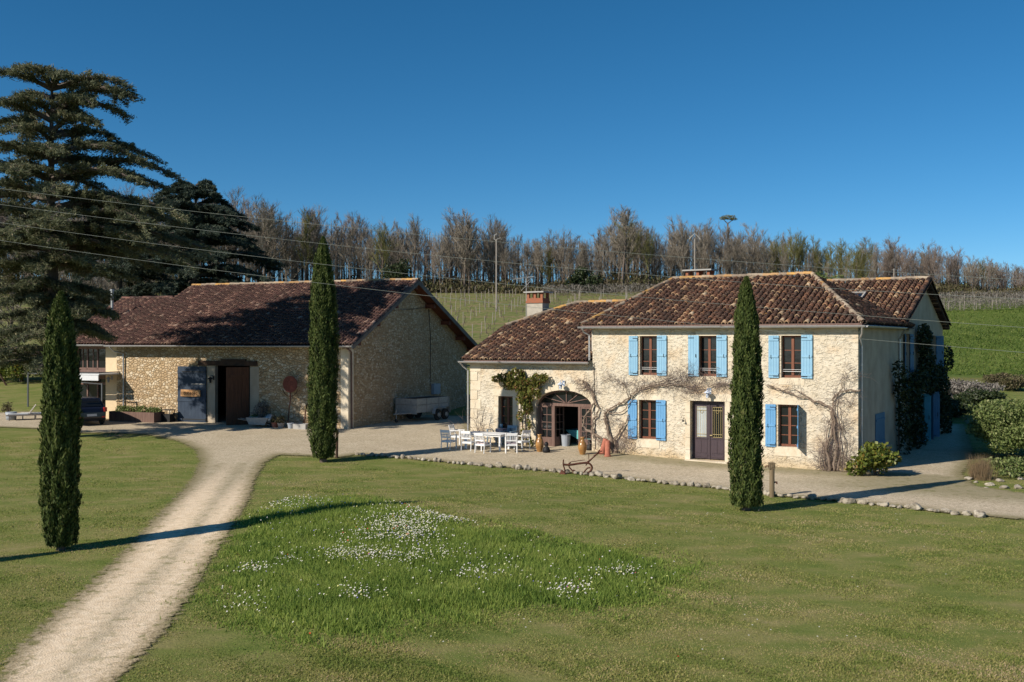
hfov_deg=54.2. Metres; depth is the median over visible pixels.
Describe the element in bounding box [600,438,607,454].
terracotta pipe
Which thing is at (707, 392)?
wall lantern
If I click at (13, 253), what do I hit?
bare tree
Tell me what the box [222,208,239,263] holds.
bare tree
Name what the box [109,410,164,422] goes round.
raised planter
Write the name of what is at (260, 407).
feathery shrub
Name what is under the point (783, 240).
bare tree
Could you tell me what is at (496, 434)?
garden table
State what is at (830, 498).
edging stone
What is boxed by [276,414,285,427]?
plant pot
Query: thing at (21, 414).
sun lounger
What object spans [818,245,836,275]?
bare tree
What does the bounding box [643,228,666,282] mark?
bare tree
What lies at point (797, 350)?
window
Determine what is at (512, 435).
garden armchair
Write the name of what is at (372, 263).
bare tree
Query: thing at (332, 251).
bare tree
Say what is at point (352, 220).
bare tree
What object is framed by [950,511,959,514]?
edging stone
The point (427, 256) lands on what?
bare tree
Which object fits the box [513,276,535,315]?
tv aerial
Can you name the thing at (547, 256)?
bare tree
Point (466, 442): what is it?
garden armchair
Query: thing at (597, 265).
bare tree
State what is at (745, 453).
cypress
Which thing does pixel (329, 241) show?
bare tree
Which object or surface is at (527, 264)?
overhead wire
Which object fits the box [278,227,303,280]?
bare tree
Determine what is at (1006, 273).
bare tree
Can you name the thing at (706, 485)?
edging stone
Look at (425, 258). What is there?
bare tree
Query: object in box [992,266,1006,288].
bare tree
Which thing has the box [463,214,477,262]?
bare tree
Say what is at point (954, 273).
bare tree
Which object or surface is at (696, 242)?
bare tree
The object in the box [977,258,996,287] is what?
bare tree
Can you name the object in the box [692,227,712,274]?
bare tree
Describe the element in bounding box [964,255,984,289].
bare tree
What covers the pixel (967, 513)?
edging stone
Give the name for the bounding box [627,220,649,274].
bare tree
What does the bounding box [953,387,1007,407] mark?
clipped bush
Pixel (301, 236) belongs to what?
bare tree
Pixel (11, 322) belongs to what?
bare tree
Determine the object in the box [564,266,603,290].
evergreen thicket
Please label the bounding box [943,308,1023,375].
field grass
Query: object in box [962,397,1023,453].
evergreen bush
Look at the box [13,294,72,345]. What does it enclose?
bare tree
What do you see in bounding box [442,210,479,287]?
bare tree
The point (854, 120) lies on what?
sky
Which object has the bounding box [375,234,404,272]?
bare tree
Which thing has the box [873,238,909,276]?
bare tree
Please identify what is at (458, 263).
bare tree
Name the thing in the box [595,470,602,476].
edging stone
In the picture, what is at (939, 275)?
bare tree
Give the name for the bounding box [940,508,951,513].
edging stone
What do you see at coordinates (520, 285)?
overhead wire
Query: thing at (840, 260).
bare tree
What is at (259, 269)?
bare tree
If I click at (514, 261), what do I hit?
bare tree
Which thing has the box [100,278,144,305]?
bare tree
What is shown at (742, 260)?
bare tree
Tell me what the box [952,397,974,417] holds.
clipped bush
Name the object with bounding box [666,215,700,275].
bare tree
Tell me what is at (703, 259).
bare tree
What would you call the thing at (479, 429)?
bare shrub
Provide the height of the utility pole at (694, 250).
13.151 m
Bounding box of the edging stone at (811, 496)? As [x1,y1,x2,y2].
[807,494,816,499]
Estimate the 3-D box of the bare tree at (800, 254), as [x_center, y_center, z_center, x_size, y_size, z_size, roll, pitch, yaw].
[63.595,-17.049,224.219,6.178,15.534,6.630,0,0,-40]
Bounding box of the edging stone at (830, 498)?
[827,496,835,500]
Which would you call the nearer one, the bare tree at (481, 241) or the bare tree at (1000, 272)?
the bare tree at (1000, 272)
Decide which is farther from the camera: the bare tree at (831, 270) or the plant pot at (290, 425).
the bare tree at (831, 270)
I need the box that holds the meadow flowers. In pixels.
[217,494,674,633]
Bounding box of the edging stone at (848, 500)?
[842,498,855,503]
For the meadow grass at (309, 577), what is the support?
on the lawn and hillside at (14, 392)
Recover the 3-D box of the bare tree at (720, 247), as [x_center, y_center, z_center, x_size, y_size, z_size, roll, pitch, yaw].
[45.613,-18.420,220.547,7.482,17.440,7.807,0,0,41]
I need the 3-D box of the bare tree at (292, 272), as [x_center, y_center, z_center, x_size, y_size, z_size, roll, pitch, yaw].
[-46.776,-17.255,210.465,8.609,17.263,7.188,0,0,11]
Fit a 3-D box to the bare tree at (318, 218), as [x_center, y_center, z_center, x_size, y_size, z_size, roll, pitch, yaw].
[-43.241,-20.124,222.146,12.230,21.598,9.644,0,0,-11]
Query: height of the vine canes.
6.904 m
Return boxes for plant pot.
[270,414,278,427]
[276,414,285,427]
[287,423,294,428]
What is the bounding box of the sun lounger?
[5,404,39,420]
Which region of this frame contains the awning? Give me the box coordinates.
[80,371,119,402]
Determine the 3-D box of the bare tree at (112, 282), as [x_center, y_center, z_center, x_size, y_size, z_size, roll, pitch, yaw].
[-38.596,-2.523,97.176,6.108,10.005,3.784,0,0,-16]
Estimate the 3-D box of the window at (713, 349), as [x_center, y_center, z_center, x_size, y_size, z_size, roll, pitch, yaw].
[8.381,0.630,42.679,1.729,1.760,0.438,0,0,32]
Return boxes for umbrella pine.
[719,215,736,234]
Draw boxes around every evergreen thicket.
[380,258,412,278]
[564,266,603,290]
[814,271,845,281]
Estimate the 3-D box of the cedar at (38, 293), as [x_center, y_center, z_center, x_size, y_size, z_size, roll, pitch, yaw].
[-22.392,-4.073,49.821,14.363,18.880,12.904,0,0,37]
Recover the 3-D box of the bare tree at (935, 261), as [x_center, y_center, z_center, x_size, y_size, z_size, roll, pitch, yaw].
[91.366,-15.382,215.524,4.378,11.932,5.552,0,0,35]
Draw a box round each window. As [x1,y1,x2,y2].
[501,396,512,431]
[628,399,665,440]
[629,335,666,375]
[688,335,726,376]
[765,404,798,447]
[768,335,811,378]
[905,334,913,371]
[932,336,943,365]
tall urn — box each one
[535,434,543,451]
[578,437,586,454]
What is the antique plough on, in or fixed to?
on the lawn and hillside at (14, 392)
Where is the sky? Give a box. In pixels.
[0,0,1023,287]
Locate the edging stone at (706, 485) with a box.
[703,482,709,487]
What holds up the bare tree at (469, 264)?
on the lawn and hillside at (14, 392)
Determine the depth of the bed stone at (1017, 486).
35.16 m
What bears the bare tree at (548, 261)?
on the lawn and hillside at (14, 392)
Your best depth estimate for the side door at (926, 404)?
51.00 m
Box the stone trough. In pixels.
[293,423,307,429]
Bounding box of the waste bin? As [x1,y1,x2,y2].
[561,434,570,445]
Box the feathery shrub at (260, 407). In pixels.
[250,400,268,425]
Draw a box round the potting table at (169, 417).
[161,409,175,421]
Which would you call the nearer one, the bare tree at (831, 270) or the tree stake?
the tree stake
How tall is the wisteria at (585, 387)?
4.235 m
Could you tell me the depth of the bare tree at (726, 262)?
210.00 m
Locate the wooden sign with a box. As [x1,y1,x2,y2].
[181,389,200,396]
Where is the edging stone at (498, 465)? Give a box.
[495,462,502,467]
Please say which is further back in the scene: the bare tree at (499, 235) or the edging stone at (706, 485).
the bare tree at (499, 235)
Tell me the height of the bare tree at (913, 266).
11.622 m
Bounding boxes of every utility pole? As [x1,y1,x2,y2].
[494,234,501,310]
[689,233,699,275]
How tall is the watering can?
0.567 m
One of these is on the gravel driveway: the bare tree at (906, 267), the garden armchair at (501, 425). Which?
the garden armchair at (501, 425)
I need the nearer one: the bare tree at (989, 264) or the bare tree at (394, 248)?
the bare tree at (394, 248)
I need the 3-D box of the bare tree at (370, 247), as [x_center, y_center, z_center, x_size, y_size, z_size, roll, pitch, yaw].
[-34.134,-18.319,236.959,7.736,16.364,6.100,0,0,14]
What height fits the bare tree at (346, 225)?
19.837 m
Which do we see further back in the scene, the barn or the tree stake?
the barn
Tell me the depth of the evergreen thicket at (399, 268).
206.34 m
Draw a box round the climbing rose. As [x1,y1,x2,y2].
[491,367,548,446]
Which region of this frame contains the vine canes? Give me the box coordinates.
[541,282,1023,310]
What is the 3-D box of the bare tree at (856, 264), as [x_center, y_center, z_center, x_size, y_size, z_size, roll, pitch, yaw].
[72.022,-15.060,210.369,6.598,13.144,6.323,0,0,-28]
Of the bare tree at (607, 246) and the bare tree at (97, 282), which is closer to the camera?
the bare tree at (97, 282)
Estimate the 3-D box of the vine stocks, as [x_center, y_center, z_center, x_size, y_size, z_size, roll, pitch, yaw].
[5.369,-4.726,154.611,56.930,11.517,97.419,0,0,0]
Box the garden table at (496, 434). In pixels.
[465,431,509,450]
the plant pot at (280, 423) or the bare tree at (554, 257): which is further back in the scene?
the bare tree at (554, 257)
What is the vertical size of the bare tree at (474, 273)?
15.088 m
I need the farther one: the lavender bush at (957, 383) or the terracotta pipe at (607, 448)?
the lavender bush at (957, 383)
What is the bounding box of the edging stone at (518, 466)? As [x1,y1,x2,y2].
[515,464,521,469]
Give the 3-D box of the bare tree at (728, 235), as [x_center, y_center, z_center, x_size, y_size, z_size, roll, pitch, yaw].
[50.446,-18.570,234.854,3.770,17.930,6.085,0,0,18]
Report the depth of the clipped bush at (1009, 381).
84.55 m
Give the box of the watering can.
[265,414,275,422]
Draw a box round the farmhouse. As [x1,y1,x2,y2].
[458,269,950,471]
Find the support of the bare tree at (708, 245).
on the lawn and hillside at (14, 392)
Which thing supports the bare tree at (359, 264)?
on the lawn and hillside at (14, 392)
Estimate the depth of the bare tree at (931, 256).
226.61 m
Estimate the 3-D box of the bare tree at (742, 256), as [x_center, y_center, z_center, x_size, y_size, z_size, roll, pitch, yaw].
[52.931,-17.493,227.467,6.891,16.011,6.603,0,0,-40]
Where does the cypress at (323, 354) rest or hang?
on the lawn and hillside at (14, 392)
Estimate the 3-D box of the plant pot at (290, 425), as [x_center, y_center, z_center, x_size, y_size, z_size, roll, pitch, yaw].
[-11.910,4.600,53.878,0.420,0.360,0.420,0,0,22]
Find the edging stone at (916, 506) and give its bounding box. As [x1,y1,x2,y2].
[910,502,921,510]
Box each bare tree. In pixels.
[0,201,9,223]
[0,275,30,346]
[2,213,36,277]
[6,269,114,324]
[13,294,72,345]
[21,250,38,277]
[36,274,101,323]
[77,260,132,294]
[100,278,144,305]
[101,273,174,294]
[104,278,128,289]
[113,182,134,195]
[137,243,186,294]
[207,230,233,263]
[216,186,250,276]
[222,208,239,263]
[227,199,246,276]
[231,194,299,275]
[234,207,255,277]
[235,231,256,280]
[237,197,257,249]
[246,220,271,281]
[247,205,287,278]
[255,210,303,281]
[258,205,277,256]
[271,213,302,280]
[271,219,300,280]
[277,219,308,280]
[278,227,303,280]
[285,209,317,266]
[290,204,338,261]
[292,209,316,280]
[293,214,328,279]
[298,204,316,280]
[304,206,328,273]
[310,222,344,270]
[310,229,337,267]
[325,213,346,279]
[326,211,357,278]
[334,222,360,268]
[337,224,359,279]
[344,211,375,275]
[344,214,374,278]
[351,246,370,278]
[356,243,380,278]
[357,226,379,278]
[361,231,376,273]
[367,222,400,278]
[369,239,395,278]
[372,217,396,265]
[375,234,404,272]
[380,220,412,271]
[394,213,425,276]
[398,216,433,277]
[403,228,422,274]
[414,244,431,283]
[416,228,441,283]
[421,237,452,283]
[428,207,474,277]
[428,237,446,287]
[431,212,478,292]
[438,213,463,278]
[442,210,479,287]
[449,209,480,292]
[453,220,490,287]
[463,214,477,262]
[470,240,488,280]
[474,214,511,279]
[474,236,501,284]
[475,222,505,280]
[476,220,505,284]
[478,233,501,279]
[493,223,511,283]
[498,243,510,290]
[499,224,519,281]
[501,244,526,285]
[507,238,522,284]
[511,232,523,280]
[515,238,541,279]
[519,245,535,290]
[524,240,545,278]
[531,238,553,284]
[538,247,556,281]
[539,238,553,277]
[542,230,558,281]
[545,241,565,277]
[550,228,576,281]
[554,236,569,279]
[557,236,579,277]
[558,244,580,279]
[572,239,590,263]
[575,244,590,281]
[578,244,587,267]
[589,225,627,285]
[590,227,604,273]
[591,229,610,274]
[591,252,602,278]
[602,206,621,271]
[602,226,622,280]
[607,205,640,291]
[608,234,626,285]
[610,219,646,285]
[611,209,638,282]
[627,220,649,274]
[633,221,657,285]
[635,231,656,284]
[639,225,656,282]
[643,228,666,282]
[651,216,686,275]
[652,236,667,274]
[658,242,680,277]
[663,227,676,276]
[665,243,684,276]
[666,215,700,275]
[669,225,691,264]
[669,225,691,272]
[675,231,693,275]
[685,224,724,268]
[688,218,729,274]
[688,223,705,268]
[690,224,717,268]
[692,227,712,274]
[692,230,716,268]
[708,221,736,273]
[715,243,734,273]
[720,232,738,273]
[721,225,733,270]
[721,232,746,273]
[724,232,748,272]
[730,233,752,273]
[738,222,773,272]
[739,236,764,273]
[745,236,770,269]
[750,243,777,272]
[759,242,783,272]
[762,232,790,272]
[774,230,803,271]
[777,226,802,271]
[779,246,793,271]
[780,231,808,271]
[794,233,806,271]
[799,237,812,270]
[801,250,817,271]
[805,233,825,269]
[810,257,820,271]
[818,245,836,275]
[820,241,845,277]
[823,260,838,278]
[829,236,854,276]
[840,243,872,277]
[842,256,858,278]
[849,237,872,273]
[855,246,869,277]
[857,237,880,277]
[868,242,881,277]
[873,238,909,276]
[877,254,895,280]
[881,232,902,275]
[883,235,907,269]
[895,247,914,276]
[899,244,919,276]
[901,250,916,276]
[908,250,921,275]
[913,252,932,275]
[917,242,939,275]
[919,247,941,279]
[924,246,949,287]
[927,243,945,283]
[942,251,953,279]
[944,245,965,284]
[946,256,961,282]
[946,260,959,289]
[962,263,976,283]
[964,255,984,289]
[967,269,983,288]
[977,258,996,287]
[981,261,1000,288]
[982,255,998,289]
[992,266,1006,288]
[997,271,1007,288]
[1003,262,1011,286]
[1014,266,1023,285]
[1015,266,1020,280]
[1015,271,1023,290]
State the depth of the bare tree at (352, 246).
224.33 m
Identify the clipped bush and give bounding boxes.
[946,397,960,416]
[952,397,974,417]
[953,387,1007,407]
[981,372,1023,389]
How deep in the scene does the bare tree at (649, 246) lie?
210.12 m
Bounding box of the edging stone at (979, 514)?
[973,510,985,517]
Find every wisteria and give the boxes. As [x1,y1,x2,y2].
[571,366,620,453]
[595,361,732,453]
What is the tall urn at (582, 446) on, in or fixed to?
on the gravel driveway
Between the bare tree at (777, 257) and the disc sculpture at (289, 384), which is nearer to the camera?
the disc sculpture at (289, 384)
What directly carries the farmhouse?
on the lawn and hillside at (14, 392)
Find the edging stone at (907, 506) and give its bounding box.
[904,504,911,508]
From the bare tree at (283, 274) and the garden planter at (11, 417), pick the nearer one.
the garden planter at (11, 417)
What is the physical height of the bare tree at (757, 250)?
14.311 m
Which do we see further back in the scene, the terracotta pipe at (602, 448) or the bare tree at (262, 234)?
the bare tree at (262, 234)
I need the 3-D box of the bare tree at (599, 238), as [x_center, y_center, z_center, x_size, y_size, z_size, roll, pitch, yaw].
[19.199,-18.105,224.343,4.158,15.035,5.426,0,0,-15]
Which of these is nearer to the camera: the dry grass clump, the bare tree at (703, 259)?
the dry grass clump
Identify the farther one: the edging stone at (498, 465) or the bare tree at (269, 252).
the bare tree at (269, 252)
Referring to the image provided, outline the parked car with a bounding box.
[79,394,106,423]
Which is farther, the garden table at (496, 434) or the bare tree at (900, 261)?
the bare tree at (900, 261)
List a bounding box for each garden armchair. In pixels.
[440,429,456,449]
[448,424,464,444]
[460,430,476,450]
[474,433,490,453]
[486,424,502,443]
[501,425,516,444]
[505,433,517,452]
[514,430,530,448]
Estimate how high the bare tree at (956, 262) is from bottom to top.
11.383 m
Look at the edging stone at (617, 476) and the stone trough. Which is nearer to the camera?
the edging stone at (617, 476)
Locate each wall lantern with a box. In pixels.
[557,380,564,388]
[704,387,710,397]
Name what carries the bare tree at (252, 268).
on the lawn and hillside at (14, 392)
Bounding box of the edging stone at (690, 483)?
[687,481,693,486]
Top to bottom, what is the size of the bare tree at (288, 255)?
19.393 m
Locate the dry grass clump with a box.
[964,452,998,480]
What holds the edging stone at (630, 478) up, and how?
on the lawn and hillside at (14, 392)
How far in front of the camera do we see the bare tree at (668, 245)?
236.31 m
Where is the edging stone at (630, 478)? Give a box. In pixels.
[627,476,634,480]
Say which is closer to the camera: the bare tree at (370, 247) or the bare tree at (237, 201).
the bare tree at (237, 201)
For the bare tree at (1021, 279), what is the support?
on the lawn and hillside at (14, 392)
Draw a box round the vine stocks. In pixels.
[435,290,640,336]
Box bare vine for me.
[765,362,874,471]
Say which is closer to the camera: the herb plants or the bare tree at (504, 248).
the herb plants
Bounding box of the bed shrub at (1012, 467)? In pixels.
[979,456,1023,477]
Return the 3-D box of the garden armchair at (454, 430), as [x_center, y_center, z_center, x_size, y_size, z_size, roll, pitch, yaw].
[-2.651,4.469,47.847,0.644,0.940,0.560,0,0,22]
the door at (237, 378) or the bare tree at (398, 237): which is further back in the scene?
the bare tree at (398, 237)
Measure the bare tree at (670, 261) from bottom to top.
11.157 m
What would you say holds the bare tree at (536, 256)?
on the lawn and hillside at (14, 392)
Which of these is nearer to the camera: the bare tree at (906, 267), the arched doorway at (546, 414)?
the arched doorway at (546, 414)
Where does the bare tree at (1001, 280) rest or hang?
on the lawn and hillside at (14, 392)
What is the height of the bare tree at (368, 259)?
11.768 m
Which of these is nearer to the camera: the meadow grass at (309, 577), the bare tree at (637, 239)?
the meadow grass at (309, 577)
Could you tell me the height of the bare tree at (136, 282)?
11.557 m
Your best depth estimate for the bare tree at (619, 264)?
212.10 m
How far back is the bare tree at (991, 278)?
214.40 m
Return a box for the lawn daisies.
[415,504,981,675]
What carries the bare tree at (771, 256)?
on the lawn and hillside at (14, 392)
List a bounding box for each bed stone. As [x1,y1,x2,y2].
[984,482,994,485]
[999,485,1009,488]
[1014,484,1022,488]
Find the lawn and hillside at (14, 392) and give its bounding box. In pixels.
[0,290,1023,681]
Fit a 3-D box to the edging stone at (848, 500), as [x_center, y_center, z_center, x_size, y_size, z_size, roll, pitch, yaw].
[10.783,5.112,32.031,0.447,0.212,0.270,-9,3,-2]
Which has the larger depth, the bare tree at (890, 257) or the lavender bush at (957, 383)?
the bare tree at (890, 257)
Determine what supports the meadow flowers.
on the meadow grass at (309, 577)
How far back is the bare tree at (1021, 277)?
212.01 m
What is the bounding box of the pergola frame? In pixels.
[27,372,42,406]
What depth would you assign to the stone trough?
53.46 m
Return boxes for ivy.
[891,323,954,454]
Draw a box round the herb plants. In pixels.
[115,404,162,412]
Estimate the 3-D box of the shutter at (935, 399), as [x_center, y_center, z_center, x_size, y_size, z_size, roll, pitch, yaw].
[22.035,3.910,52.739,0.730,2.420,1.889,0,0,32]
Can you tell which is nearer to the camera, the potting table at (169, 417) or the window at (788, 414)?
the window at (788, 414)
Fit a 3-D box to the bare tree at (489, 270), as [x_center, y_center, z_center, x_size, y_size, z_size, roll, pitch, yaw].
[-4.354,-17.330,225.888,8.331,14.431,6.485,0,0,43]
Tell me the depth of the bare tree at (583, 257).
213.77 m
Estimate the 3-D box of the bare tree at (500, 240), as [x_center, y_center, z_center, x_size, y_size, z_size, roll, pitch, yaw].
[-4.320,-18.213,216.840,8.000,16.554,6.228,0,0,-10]
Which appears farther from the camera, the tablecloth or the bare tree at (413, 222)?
the bare tree at (413, 222)
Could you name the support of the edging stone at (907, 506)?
on the lawn and hillside at (14, 392)
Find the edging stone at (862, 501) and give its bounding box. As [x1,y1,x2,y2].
[857,499,867,503]
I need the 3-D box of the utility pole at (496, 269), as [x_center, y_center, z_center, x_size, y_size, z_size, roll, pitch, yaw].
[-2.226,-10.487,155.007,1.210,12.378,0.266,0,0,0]
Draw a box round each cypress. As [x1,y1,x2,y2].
[35,290,84,550]
[305,236,340,462]
[727,276,765,510]
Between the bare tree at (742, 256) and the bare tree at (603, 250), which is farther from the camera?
the bare tree at (603, 250)
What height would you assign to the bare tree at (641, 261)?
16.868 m
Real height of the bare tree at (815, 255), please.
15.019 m
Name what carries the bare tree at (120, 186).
on the lawn and hillside at (14, 392)
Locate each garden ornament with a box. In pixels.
[542,442,549,452]
[586,440,591,449]
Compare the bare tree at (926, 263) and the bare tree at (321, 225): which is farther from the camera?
the bare tree at (321, 225)
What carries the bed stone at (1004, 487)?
on the lawn and hillside at (14, 392)
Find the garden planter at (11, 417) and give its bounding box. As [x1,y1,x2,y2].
[5,412,16,419]
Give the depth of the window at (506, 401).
48.31 m
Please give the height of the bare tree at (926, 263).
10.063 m
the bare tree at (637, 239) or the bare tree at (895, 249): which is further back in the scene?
the bare tree at (895, 249)
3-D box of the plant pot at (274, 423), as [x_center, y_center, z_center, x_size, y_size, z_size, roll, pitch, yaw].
[-12.892,4.377,54.380,0.546,0.807,0.506,0,0,2]
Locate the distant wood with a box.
[4,208,1023,290]
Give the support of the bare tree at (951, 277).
on the lawn and hillside at (14, 392)
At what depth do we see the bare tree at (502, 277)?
235.54 m
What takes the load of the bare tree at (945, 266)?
on the lawn and hillside at (14, 392)
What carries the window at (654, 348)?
in the farmhouse
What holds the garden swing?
on the lawn and hillside at (14, 392)
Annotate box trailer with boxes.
[394,396,450,422]
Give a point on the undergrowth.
(448, 286)
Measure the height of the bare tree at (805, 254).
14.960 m
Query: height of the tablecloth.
0.675 m
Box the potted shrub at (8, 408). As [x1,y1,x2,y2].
[1,401,13,412]
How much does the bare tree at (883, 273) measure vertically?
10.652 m
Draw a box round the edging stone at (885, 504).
[880,502,888,506]
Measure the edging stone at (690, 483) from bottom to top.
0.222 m
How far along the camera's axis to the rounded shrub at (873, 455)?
38.04 m
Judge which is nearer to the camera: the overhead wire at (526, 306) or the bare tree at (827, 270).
the overhead wire at (526, 306)
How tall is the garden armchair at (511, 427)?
0.940 m
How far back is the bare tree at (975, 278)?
216.32 m
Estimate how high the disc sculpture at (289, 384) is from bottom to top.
2.914 m
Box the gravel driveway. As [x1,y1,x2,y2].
[0,411,1023,681]
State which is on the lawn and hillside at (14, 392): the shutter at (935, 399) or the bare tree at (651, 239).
the bare tree at (651, 239)
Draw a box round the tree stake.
[335,430,338,457]
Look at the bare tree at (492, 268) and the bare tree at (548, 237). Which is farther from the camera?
the bare tree at (548, 237)
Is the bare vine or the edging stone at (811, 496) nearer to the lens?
the edging stone at (811, 496)
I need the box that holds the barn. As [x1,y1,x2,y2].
[75,278,477,428]
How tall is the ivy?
6.452 m
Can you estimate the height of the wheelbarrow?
0.626 m
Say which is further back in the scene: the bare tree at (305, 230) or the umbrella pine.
the umbrella pine
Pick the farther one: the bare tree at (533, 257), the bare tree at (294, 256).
the bare tree at (294, 256)
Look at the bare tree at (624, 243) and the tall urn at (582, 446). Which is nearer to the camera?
the tall urn at (582, 446)
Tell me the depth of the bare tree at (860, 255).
214.60 m
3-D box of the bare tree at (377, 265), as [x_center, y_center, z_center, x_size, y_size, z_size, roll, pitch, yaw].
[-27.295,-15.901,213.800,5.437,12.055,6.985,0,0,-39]
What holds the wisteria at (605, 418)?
attached to the farmhouse
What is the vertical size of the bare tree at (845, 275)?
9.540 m
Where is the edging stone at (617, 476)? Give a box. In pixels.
[612,473,621,478]
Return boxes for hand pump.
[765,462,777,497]
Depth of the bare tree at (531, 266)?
209.18 m
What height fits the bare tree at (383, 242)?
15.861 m
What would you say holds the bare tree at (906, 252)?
on the lawn and hillside at (14, 392)
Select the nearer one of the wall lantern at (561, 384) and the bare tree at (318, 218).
the wall lantern at (561, 384)
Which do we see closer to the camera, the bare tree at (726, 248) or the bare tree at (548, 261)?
the bare tree at (548, 261)
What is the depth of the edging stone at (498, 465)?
40.82 m
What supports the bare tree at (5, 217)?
on the lawn and hillside at (14, 392)
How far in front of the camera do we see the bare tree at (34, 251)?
209.29 m
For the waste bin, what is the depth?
46.92 m
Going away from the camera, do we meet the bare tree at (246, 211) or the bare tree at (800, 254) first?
the bare tree at (800, 254)
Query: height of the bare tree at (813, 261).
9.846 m
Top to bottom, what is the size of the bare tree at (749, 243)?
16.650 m
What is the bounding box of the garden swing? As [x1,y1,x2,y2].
[0,373,23,385]
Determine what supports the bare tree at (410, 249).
on the lawn and hillside at (14, 392)
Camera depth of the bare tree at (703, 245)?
232.57 m
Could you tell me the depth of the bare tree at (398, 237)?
222.84 m
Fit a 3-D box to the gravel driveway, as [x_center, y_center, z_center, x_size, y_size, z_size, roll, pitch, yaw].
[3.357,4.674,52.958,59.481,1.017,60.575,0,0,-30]
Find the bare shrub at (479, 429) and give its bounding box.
[448,398,508,441]
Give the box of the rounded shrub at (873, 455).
[844,440,901,475]
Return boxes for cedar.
[0,61,217,376]
[71,210,180,324]
[81,178,286,319]
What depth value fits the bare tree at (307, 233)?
220.69 m
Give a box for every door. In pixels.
[177,366,205,422]
[226,367,248,424]
[692,401,724,459]
[917,394,930,441]
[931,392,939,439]
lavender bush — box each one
[944,381,1004,394]
[947,378,976,394]
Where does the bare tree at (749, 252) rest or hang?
on the lawn and hillside at (14, 392)
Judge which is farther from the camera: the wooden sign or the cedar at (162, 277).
the cedar at (162, 277)
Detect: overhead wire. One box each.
[0,188,1016,279]
[0,204,1018,298]
[0,222,1023,327]
[0,240,1023,352]
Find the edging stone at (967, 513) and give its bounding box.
[962,510,970,515]
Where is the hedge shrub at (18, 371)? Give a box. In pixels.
[0,358,43,381]
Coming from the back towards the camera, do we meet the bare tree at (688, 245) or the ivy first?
the bare tree at (688, 245)
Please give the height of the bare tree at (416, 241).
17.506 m
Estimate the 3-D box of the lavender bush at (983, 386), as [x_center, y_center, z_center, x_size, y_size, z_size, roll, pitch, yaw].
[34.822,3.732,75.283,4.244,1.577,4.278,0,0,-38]
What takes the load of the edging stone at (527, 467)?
on the lawn and hillside at (14, 392)
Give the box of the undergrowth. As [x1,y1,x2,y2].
[0,268,1023,297]
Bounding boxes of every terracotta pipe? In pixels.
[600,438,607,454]
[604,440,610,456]
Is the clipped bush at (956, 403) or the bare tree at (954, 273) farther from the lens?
the bare tree at (954, 273)
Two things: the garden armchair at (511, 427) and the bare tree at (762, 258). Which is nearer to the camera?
the garden armchair at (511, 427)
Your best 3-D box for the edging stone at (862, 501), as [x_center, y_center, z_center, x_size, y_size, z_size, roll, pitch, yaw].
[11.196,5.123,31.876,0.241,0.177,0.347,0,0,-35]
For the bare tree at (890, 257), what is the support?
on the lawn and hillside at (14, 392)
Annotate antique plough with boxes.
[559,449,604,473]
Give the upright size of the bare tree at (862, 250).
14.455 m
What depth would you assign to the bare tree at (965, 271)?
222.85 m
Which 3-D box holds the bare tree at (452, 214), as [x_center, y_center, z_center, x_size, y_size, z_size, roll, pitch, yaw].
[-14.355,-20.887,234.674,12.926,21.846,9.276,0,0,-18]
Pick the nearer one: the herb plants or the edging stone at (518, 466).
the edging stone at (518, 466)
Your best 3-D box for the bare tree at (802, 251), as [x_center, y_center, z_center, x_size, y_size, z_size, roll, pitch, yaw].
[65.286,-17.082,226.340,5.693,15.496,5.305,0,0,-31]
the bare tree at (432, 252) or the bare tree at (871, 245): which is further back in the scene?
the bare tree at (871, 245)
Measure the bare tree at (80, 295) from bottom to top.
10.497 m
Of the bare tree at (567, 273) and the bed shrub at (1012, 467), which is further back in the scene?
the bare tree at (567, 273)
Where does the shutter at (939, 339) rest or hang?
in the farmhouse
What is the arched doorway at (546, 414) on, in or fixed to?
in the farmhouse
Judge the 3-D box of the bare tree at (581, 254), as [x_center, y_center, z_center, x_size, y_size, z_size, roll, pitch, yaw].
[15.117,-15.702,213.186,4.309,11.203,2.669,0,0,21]
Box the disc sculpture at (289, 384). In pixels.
[282,376,297,426]
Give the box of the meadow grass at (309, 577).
[154,493,733,662]
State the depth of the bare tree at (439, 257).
209.35 m
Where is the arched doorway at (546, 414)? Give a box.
[536,390,591,446]
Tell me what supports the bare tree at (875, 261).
on the lawn and hillside at (14, 392)
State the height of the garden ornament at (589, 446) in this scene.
0.520 m
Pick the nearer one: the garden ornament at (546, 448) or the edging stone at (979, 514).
the edging stone at (979, 514)
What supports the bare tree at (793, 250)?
on the lawn and hillside at (14, 392)
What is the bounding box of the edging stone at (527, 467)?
[524,465,530,469]
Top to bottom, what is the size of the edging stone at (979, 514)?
0.282 m
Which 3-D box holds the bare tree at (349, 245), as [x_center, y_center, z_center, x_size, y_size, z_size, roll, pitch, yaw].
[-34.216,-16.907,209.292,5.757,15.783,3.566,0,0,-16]
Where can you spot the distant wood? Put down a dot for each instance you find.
(552, 278)
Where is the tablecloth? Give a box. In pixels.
[566,428,577,438]
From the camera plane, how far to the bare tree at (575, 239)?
224.19 m
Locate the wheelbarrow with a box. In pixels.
[239,417,271,426]
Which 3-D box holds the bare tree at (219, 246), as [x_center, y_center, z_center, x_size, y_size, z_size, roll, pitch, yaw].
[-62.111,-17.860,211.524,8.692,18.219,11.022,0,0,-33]

